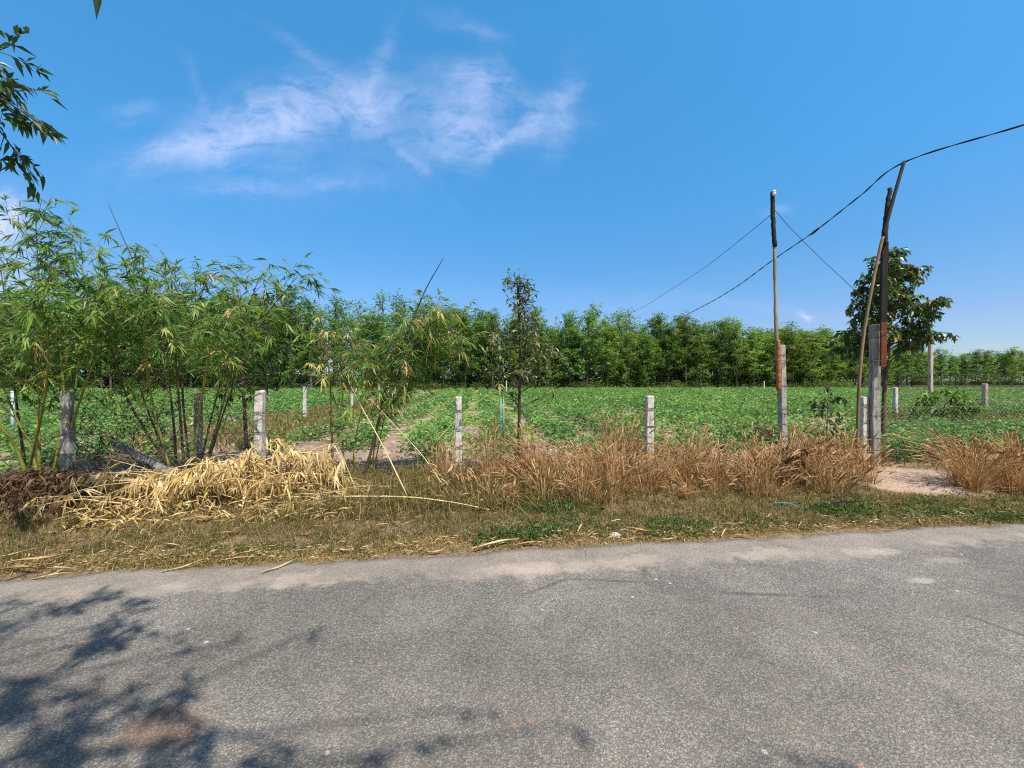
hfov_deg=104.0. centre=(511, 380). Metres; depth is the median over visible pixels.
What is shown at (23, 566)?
dry sheath
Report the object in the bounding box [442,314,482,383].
rubber tree
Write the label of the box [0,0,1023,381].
sky
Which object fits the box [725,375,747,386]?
shrub
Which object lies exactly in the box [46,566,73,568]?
dry sheath
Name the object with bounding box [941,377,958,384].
shrub
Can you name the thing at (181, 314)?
rubber tree
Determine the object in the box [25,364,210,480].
tangled vine
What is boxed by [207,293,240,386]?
rubber tree
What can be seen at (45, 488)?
leaf heap
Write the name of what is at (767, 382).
shrub
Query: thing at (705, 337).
rubber tree
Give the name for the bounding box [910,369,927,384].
shrub
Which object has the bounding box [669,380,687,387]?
shrub
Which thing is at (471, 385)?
shrub
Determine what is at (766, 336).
rubber tree
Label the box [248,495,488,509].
fallen culm
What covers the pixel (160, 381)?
shrub
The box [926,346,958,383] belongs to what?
rubber tree
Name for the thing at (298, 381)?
shrub
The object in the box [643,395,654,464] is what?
concrete post
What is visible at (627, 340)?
rubber tree
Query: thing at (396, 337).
rubber tree
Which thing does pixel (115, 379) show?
rubber tree
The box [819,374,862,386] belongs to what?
shrub
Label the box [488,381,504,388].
shrub
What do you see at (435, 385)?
shrub
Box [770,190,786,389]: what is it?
wooden pole
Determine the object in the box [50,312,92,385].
rubber tree
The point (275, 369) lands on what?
rubber tree
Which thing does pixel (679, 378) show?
shrub
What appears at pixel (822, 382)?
shrub
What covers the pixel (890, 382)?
shrub
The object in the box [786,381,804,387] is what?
shrub
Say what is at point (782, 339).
rubber tree
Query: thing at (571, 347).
rubber tree
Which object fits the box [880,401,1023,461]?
wire netting
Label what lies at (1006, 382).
shrub
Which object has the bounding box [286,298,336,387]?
rubber tree
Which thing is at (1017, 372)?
rubber tree
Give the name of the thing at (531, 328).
rubber tree
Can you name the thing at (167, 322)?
rubber tree
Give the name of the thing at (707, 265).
thin wire
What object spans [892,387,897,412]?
field post
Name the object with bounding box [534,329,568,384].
rubber tree
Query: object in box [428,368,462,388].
shrub
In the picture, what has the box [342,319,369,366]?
rubber tree
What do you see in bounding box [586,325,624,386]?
rubber tree
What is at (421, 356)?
bamboo clump
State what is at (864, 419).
concrete post
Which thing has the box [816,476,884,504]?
dead branch
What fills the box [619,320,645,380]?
rubber tree
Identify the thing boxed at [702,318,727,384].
rubber tree
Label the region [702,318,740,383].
rubber tree
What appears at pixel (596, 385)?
shrub
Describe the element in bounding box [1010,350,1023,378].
rubber tree
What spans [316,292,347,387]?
rubber tree
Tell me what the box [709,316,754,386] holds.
rubber tree
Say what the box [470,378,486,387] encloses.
shrub
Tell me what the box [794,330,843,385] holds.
rubber tree
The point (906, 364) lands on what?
rubber tree
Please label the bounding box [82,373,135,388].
shrub
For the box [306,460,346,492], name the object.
fallen culm
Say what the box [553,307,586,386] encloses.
rubber tree
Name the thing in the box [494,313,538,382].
rubber tree
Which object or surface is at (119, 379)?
shrub
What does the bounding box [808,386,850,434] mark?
dark shrub
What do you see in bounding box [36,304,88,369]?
rubber tree
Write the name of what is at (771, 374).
rubber tree
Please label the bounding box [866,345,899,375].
rubber tree
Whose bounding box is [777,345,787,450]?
concrete post
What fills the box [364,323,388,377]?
rubber tree
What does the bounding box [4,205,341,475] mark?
bamboo clump
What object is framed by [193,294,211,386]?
rubber tree
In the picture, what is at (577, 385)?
shrub
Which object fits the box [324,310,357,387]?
rubber tree
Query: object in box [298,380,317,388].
shed
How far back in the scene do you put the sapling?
6.25 m
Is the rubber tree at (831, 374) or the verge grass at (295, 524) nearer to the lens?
the verge grass at (295, 524)
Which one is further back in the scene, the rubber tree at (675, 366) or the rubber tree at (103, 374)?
the rubber tree at (675, 366)
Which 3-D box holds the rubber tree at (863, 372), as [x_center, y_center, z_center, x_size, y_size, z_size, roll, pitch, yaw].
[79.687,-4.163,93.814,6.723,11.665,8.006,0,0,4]
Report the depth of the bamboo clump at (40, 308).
5.59 m
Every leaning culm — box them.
[344,373,406,495]
[365,393,451,498]
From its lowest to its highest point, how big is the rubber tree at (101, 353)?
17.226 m
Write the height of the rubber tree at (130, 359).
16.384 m
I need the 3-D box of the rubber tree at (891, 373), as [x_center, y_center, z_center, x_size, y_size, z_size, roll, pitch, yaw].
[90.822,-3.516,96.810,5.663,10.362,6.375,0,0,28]
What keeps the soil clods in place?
on the ground at (936, 484)
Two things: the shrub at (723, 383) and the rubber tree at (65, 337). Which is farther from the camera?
the shrub at (723, 383)
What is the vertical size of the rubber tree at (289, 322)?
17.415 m
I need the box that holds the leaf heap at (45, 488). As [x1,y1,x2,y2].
[0,459,181,529]
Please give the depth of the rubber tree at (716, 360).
83.93 m
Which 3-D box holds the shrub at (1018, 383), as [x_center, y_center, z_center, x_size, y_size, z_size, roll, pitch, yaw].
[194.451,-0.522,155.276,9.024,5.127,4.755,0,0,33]
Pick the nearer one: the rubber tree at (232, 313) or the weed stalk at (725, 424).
the weed stalk at (725, 424)
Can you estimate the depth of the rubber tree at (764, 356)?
86.39 m
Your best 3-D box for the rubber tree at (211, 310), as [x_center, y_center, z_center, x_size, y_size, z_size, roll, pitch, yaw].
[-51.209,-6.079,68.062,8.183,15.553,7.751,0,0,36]
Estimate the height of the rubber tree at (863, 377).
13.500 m
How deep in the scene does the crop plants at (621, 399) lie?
14.98 m
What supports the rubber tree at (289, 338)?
on the ground at (936, 484)
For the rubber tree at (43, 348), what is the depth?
62.74 m
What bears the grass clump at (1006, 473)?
on the ground at (936, 484)
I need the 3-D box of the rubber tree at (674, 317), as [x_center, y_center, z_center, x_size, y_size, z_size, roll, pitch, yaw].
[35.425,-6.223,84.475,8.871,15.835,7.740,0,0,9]
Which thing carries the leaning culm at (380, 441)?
on the rough grass at (414, 476)
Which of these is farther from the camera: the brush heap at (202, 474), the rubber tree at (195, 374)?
the rubber tree at (195, 374)
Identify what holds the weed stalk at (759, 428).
on the ground at (936, 484)
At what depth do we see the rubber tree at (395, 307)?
70.45 m
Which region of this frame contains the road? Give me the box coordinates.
[0,524,1023,767]
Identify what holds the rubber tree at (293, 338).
on the ground at (936, 484)
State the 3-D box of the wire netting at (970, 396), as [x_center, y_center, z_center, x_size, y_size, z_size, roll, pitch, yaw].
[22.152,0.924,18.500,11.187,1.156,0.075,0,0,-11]
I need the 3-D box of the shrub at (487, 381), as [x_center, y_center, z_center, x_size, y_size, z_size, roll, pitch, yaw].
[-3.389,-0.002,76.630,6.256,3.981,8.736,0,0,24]
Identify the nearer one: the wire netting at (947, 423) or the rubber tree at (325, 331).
the wire netting at (947, 423)
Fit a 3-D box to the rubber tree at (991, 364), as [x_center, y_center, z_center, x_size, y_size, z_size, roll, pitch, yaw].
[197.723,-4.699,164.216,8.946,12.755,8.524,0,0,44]
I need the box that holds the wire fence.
[0,406,1023,475]
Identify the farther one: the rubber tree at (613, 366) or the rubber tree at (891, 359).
the rubber tree at (891, 359)
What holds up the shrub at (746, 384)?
on the ground at (936, 484)
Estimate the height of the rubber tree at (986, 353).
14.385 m
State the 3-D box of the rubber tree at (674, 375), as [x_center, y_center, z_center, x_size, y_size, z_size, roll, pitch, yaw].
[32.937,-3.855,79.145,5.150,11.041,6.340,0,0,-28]
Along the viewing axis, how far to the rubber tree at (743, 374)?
81.98 m
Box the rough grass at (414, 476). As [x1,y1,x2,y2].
[0,399,1023,528]
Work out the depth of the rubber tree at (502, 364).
77.15 m
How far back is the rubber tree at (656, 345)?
77.73 m
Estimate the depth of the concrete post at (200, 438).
7.25 m
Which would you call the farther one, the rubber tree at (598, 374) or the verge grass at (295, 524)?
the rubber tree at (598, 374)
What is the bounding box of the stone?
[609,532,620,537]
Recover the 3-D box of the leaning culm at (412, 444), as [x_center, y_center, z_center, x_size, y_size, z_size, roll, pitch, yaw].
[-1.458,0.851,5.595,1.726,1.369,0.117,0,0,32]
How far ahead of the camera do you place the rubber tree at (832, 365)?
85.84 m
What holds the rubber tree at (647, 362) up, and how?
on the ground at (936, 484)
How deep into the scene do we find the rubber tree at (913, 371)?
100.33 m
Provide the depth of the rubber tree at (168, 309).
63.34 m
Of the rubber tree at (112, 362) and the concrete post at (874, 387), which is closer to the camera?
the concrete post at (874, 387)
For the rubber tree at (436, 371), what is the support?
on the ground at (936, 484)
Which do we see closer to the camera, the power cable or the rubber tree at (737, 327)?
the power cable
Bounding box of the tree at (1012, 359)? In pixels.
[1000,347,1023,386]
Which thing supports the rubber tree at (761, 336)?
on the ground at (936, 484)
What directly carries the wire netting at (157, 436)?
attached to the concrete post at (259, 408)
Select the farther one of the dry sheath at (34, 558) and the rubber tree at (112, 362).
the rubber tree at (112, 362)
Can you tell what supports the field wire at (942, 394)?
attached to the field post at (984, 386)
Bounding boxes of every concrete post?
[58,390,77,480]
[192,393,203,465]
[253,390,265,484]
[264,390,266,457]
[454,396,461,472]
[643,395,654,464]
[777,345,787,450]
[859,396,869,464]
[868,324,880,465]
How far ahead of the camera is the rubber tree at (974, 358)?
158.99 m
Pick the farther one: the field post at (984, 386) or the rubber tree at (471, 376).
the rubber tree at (471, 376)
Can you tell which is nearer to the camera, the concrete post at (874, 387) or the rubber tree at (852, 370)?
the concrete post at (874, 387)
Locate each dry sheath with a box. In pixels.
[0,548,34,556]
[0,565,37,569]
[6,553,64,562]
[29,572,68,579]
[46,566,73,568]
[161,559,205,571]
[211,531,241,533]
[218,556,257,561]
[232,546,265,555]
[262,558,296,572]
[472,538,518,548]
[514,541,538,545]
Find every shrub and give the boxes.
[52,375,92,387]
[77,381,108,389]
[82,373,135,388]
[90,370,134,388]
[104,374,129,387]
[123,379,145,387]
[131,369,184,388]
[138,375,187,387]
[173,376,207,388]
[193,381,226,388]
[270,375,307,388]
[300,376,338,388]
[365,373,386,386]
[398,373,440,386]
[414,382,431,389]
[421,379,440,389]
[424,377,453,389]
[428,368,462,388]
[439,381,462,389]
[448,375,487,388]
[463,375,486,384]
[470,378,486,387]
[476,370,504,388]
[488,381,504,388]
[497,373,530,387]
[523,379,541,387]
[539,377,559,386]
[551,377,574,387]
[558,377,578,387]
[561,376,593,386]
[565,378,582,387]
[577,375,618,386]
[589,380,606,387]
[591,376,629,387]
[599,371,634,386]
[618,373,645,386]
[632,378,658,387]
[652,374,675,386]
[659,374,702,386]
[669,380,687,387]
[682,371,707,386]
[684,379,704,387]
[688,377,716,386]
[689,374,725,387]
[695,374,727,386]
[717,378,748,387]
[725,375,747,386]
[734,377,758,387]
[742,374,775,387]
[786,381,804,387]
[787,375,805,387]
[800,377,835,387]
[802,381,818,387]
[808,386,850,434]
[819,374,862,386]
[824,382,841,387]
[838,376,856,387]
[880,374,901,384]
[891,374,907,384]
[907,369,935,384]
[908,385,989,420]
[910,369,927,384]
[933,377,952,384]
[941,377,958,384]
[950,371,968,384]
[964,375,993,384]
[968,372,1009,384]
[989,377,1020,384]
[998,376,1023,384]
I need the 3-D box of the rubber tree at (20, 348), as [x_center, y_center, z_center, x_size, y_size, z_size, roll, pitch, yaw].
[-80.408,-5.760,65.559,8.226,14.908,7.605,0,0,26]
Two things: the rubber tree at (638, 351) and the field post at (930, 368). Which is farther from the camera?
the rubber tree at (638, 351)
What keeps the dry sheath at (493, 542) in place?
on the verge grass at (295, 524)
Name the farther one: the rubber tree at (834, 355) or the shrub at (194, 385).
the rubber tree at (834, 355)
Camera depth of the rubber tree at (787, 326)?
87.85 m
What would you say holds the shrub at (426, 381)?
on the ground at (936, 484)
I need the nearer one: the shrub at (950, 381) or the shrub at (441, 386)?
the shrub at (441, 386)
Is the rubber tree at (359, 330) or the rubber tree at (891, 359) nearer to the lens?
the rubber tree at (359, 330)
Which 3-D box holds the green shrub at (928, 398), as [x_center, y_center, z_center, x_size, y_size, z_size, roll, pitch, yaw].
[13.217,0.813,12.245,1.563,1.403,1.282,0,0,26]
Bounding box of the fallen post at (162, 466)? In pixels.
[109,440,176,473]
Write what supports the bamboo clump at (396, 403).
on the ground at (936, 484)
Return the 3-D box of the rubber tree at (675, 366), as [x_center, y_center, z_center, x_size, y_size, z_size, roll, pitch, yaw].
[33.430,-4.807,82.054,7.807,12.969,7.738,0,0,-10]
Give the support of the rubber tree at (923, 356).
on the ground at (936, 484)
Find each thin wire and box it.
[619,215,769,318]
[775,210,864,299]
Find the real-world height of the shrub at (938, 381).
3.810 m
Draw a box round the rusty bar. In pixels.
[858,187,891,365]
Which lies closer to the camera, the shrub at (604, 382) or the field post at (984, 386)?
the field post at (984, 386)
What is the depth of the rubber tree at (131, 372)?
67.59 m
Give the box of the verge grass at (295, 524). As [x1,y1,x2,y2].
[0,475,1023,579]
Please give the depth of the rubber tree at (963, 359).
164.47 m
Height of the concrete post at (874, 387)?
2.668 m
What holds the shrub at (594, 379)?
on the ground at (936, 484)
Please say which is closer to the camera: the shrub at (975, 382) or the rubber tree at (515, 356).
the rubber tree at (515, 356)
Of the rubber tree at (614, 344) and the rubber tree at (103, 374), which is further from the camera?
the rubber tree at (614, 344)
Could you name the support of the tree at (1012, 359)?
on the ground at (936, 484)
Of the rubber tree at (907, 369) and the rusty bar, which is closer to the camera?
the rusty bar
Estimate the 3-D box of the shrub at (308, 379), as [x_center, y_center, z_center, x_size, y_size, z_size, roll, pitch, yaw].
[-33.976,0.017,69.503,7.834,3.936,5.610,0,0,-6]
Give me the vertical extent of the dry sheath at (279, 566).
0.020 m
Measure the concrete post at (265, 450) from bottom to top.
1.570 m
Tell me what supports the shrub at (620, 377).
on the ground at (936, 484)
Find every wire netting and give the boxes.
[76,407,253,478]
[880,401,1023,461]
[898,388,1023,412]
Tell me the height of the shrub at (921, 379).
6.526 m
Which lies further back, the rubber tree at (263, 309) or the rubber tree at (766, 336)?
the rubber tree at (766, 336)
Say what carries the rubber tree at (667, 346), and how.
on the ground at (936, 484)
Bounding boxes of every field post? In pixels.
[303,387,306,416]
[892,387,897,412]
[927,342,932,412]
[981,384,987,414]
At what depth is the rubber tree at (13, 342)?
63.02 m
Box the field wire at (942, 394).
[898,389,1023,409]
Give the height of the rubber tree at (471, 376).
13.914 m
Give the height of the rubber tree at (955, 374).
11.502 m
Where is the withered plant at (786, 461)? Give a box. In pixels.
[767,446,811,491]
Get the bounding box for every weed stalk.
[715,405,732,451]
[730,398,747,447]
[749,413,767,450]
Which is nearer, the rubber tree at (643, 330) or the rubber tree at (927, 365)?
the rubber tree at (643, 330)
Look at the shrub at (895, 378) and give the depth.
149.62 m
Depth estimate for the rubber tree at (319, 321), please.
72.34 m
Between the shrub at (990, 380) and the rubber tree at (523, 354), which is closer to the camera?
the rubber tree at (523, 354)
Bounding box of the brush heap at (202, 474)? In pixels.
[19,436,388,554]
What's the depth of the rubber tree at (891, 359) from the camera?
98.68 m
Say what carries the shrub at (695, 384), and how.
on the ground at (936, 484)
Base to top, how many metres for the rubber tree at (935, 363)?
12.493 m
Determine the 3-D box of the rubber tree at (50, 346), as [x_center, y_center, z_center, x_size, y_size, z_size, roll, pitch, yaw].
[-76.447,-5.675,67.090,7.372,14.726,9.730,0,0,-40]
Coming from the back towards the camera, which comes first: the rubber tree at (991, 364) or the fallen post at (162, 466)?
the rubber tree at (991, 364)
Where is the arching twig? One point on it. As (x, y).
(499, 389)
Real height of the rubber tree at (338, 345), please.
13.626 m
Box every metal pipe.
[11,391,14,439]
[500,398,503,443]
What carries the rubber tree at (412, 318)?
on the ground at (936, 484)
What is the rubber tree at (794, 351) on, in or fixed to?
on the ground at (936, 484)
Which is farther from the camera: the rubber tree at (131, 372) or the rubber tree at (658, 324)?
the rubber tree at (658, 324)
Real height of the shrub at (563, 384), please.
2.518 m
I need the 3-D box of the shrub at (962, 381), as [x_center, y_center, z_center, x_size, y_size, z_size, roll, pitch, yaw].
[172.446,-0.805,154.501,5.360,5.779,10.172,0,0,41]
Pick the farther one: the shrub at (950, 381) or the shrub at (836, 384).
the shrub at (950, 381)
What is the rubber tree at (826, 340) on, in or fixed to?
on the ground at (936, 484)
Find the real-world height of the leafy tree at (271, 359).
3.672 m
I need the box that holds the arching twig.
[436,384,504,441]
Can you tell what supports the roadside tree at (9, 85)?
on the ground at (936, 484)
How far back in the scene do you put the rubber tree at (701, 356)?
76.71 m
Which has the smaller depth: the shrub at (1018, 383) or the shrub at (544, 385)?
the shrub at (544, 385)
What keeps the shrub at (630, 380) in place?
on the ground at (936, 484)
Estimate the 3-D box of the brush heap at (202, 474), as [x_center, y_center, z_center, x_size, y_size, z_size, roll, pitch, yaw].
[-3.548,1.314,5.156,4.015,1.164,2.971,0,0,0]
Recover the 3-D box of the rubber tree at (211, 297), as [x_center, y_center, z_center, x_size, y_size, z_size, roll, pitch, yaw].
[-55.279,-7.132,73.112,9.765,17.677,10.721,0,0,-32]
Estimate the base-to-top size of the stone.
0.059 m
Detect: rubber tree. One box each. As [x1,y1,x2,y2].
[0,301,51,384]
[0,311,29,385]
[2,293,36,386]
[11,293,65,388]
[27,308,73,379]
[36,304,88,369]
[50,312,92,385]
[56,293,129,388]
[69,290,124,385]
[74,308,141,387]
[97,302,131,384]
[106,301,152,380]
[117,284,164,382]
[121,298,176,378]
[132,303,192,387]
[138,283,212,385]
[148,295,196,379]
[176,315,206,387]
[179,294,218,387]
[187,311,227,387]
[190,298,224,385]
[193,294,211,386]
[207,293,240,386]
[212,283,255,388]
[225,309,262,384]
[233,294,283,372]
[256,316,297,377]
[266,284,312,376]
[273,305,315,388]
[273,318,305,381]
[285,324,307,382]
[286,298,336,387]
[292,299,325,378]
[312,304,333,378]
[312,305,329,379]
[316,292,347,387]
[322,293,351,356]
[322,318,352,375]
[324,309,345,385]
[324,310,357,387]
[337,315,367,388]
[342,312,363,387]
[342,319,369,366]
[343,297,369,385]
[347,307,394,382]
[362,314,389,372]
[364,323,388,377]
[371,287,398,387]
[376,288,406,382]
[380,316,408,375]
[389,293,414,384]
[404,326,439,385]
[405,299,431,381]
[406,301,421,383]
[424,349,453,383]
[425,304,467,387]
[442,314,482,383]
[446,308,487,389]
[450,312,473,385]
[464,323,478,382]
[466,308,516,384]
[467,319,495,382]
[470,307,499,386]
[474,329,509,380]
[487,345,512,379]
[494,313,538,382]
[507,326,530,381]
[516,304,551,385]
[524,319,553,387]
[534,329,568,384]
[536,325,572,387]
[545,328,561,384]
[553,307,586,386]
[558,320,585,384]
[560,328,588,385]
[563,309,615,385]
[567,340,585,380]
[568,301,618,382]
[577,330,606,376]
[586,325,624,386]
[596,325,628,386]
[597,322,623,378]
[600,330,621,383]
[606,307,640,378]
[610,329,645,385]
[614,306,647,382]
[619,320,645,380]
[629,327,655,379]
[630,334,666,385]
[633,332,664,387]
[634,313,673,385]
[634,323,654,377]
[641,312,683,381]
[654,321,690,383]
[664,310,710,385]
[664,328,691,384]
[666,335,694,382]
[669,314,695,381]
[680,333,724,387]
[683,321,712,380]
[691,317,719,381]
[701,320,735,374]
[701,342,730,379]
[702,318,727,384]
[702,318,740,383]
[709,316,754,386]
[712,319,764,387]
[726,326,774,386]
[733,341,759,383]
[738,337,765,385]
[746,331,775,383]
[752,329,773,371]
[755,338,796,385]
[756,334,774,381]
[763,331,797,377]
[774,328,816,385]
[774,334,815,380]
[778,321,816,383]
[790,341,827,381]
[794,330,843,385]
[795,329,828,380]
[808,334,844,381]
[815,328,839,380]
[816,329,850,381]
[822,334,847,382]
[824,334,851,382]
[829,330,865,382]
[834,327,868,384]
[836,364,861,386]
[842,345,868,387]
[849,333,868,387]
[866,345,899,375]
[880,345,904,386]
[881,341,908,384]
[891,343,915,386]
[895,340,939,386]
[898,353,918,384]
[910,351,936,379]
[914,353,946,377]
[921,350,937,380]
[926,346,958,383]
[935,352,972,379]
[948,357,967,384]
[949,353,980,384]
[954,352,972,379]
[957,349,999,379]
[966,353,987,377]
[970,349,1001,378]
[978,351,1008,384]
[984,355,1000,376]
[989,353,1020,377]
[990,352,1019,381]
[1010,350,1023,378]
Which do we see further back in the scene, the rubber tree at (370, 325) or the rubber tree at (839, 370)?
the rubber tree at (839, 370)
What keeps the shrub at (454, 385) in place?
on the ground at (936, 484)
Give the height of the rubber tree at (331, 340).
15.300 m
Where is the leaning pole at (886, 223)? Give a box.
[855,161,905,457]
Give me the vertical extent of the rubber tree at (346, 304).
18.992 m
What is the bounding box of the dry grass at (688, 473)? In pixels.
[408,416,895,510]
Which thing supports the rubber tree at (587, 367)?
on the ground at (936, 484)
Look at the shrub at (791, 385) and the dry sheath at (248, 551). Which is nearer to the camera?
the dry sheath at (248, 551)
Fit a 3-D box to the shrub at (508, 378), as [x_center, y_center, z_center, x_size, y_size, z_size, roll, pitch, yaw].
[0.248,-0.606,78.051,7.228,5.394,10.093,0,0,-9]
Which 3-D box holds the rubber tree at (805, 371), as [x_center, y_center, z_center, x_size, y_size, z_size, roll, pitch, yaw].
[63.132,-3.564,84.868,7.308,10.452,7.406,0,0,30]
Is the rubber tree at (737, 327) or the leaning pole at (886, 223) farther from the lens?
the rubber tree at (737, 327)
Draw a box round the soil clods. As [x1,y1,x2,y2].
[91,429,894,472]
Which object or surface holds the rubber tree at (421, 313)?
on the ground at (936, 484)
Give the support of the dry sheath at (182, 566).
on the road
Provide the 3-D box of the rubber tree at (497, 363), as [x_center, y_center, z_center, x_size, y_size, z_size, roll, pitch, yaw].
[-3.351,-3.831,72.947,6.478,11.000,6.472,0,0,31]
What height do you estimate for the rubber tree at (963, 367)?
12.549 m
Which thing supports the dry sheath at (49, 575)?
on the road
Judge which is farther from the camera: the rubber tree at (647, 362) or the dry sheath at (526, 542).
the rubber tree at (647, 362)
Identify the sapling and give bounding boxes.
[478,267,566,467]
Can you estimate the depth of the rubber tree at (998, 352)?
166.63 m
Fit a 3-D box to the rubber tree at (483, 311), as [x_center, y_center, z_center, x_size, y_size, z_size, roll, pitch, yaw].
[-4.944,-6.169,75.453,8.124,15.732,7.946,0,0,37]
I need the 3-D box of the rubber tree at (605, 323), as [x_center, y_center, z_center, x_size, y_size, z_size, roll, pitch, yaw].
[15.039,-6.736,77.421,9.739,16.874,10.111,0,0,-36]
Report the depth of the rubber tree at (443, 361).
67.92 m
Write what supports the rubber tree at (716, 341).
on the ground at (936, 484)
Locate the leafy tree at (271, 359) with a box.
[211,277,296,455]
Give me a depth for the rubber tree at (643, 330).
88.72 m
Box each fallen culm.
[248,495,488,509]
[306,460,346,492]
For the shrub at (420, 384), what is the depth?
67.10 m
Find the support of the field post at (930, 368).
on the ground at (936, 484)
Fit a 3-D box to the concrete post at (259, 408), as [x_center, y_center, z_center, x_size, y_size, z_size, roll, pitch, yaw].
[-3.806,0.914,6.011,0.136,1.543,0.154,1,0,-7]
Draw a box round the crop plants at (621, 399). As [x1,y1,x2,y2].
[0,386,1023,471]
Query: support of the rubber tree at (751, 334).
on the ground at (936, 484)
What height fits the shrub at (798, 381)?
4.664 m
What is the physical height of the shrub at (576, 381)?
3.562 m
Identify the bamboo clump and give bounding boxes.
[0,193,161,482]
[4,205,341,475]
[281,259,465,479]
[327,286,488,474]
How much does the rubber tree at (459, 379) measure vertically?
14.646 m
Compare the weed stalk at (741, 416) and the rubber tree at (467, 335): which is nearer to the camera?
the weed stalk at (741, 416)
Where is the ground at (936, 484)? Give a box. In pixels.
[0,382,1023,580]
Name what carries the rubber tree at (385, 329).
on the ground at (936, 484)
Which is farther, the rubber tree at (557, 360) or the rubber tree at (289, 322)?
the rubber tree at (557, 360)
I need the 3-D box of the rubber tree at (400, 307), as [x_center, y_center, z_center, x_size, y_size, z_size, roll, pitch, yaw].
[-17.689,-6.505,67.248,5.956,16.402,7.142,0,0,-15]
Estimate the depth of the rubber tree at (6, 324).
63.01 m
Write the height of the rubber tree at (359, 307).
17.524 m
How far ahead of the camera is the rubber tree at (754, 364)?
84.52 m
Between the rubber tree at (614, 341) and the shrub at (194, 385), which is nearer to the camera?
the shrub at (194, 385)
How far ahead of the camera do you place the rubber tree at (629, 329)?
77.56 m
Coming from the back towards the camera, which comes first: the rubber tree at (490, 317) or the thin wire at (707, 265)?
the rubber tree at (490, 317)
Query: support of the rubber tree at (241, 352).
on the ground at (936, 484)
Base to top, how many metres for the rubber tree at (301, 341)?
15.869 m
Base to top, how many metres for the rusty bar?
3.127 m
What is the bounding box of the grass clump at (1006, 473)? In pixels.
[882,425,1023,494]
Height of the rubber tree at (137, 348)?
15.423 m
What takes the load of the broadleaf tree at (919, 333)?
on the ground at (936, 484)
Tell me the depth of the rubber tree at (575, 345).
76.29 m
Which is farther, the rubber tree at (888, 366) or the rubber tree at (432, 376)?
the rubber tree at (888, 366)
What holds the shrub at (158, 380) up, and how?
on the ground at (936, 484)
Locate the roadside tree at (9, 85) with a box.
[0,0,101,203]
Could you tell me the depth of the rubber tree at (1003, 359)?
158.92 m
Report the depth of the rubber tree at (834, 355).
92.40 m
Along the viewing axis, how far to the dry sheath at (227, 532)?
4.05 m
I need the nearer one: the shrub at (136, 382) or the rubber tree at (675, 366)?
the shrub at (136, 382)
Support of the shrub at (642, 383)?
on the ground at (936, 484)
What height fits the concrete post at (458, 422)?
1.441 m
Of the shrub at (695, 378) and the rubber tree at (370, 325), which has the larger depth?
the shrub at (695, 378)
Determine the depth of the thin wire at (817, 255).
7.83 m
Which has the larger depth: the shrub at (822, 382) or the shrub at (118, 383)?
the shrub at (822, 382)
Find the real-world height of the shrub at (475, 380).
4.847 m
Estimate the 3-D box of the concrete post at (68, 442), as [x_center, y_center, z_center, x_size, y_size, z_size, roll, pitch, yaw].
[-6.382,0.911,5.740,0.141,1.548,0.159,0,0,-7]
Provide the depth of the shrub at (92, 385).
65.74 m
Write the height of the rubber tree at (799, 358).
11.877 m
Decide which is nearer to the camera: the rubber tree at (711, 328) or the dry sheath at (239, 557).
the dry sheath at (239, 557)
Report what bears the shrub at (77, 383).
on the ground at (936, 484)
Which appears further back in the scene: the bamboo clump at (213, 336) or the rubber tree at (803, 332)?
the rubber tree at (803, 332)
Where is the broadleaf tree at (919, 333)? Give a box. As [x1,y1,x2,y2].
[827,246,959,443]
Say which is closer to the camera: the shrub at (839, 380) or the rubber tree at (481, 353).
the rubber tree at (481, 353)
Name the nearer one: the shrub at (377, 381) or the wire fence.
the wire fence
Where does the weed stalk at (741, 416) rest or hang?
on the ground at (936, 484)
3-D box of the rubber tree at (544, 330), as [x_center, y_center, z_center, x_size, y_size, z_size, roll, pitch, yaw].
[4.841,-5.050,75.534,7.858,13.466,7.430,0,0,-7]
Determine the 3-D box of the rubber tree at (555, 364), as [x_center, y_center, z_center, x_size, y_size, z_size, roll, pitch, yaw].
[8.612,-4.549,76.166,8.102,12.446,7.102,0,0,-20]
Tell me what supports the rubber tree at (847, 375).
on the ground at (936, 484)
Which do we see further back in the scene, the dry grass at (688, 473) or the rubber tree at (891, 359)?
the rubber tree at (891, 359)
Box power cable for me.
[562,124,1023,370]
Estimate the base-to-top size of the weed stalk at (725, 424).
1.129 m
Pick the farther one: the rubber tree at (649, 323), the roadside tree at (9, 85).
the rubber tree at (649, 323)
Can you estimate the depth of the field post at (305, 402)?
15.65 m
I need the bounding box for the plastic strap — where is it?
[774,502,809,509]
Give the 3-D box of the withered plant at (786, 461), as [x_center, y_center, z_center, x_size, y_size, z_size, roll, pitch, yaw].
[3.926,1.359,5.787,0.692,0.871,0.466,0,0,0]
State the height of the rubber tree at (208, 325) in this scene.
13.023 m
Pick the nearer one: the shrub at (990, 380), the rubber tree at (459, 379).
the rubber tree at (459, 379)
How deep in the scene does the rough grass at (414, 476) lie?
5.44 m
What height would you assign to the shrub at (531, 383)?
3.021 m

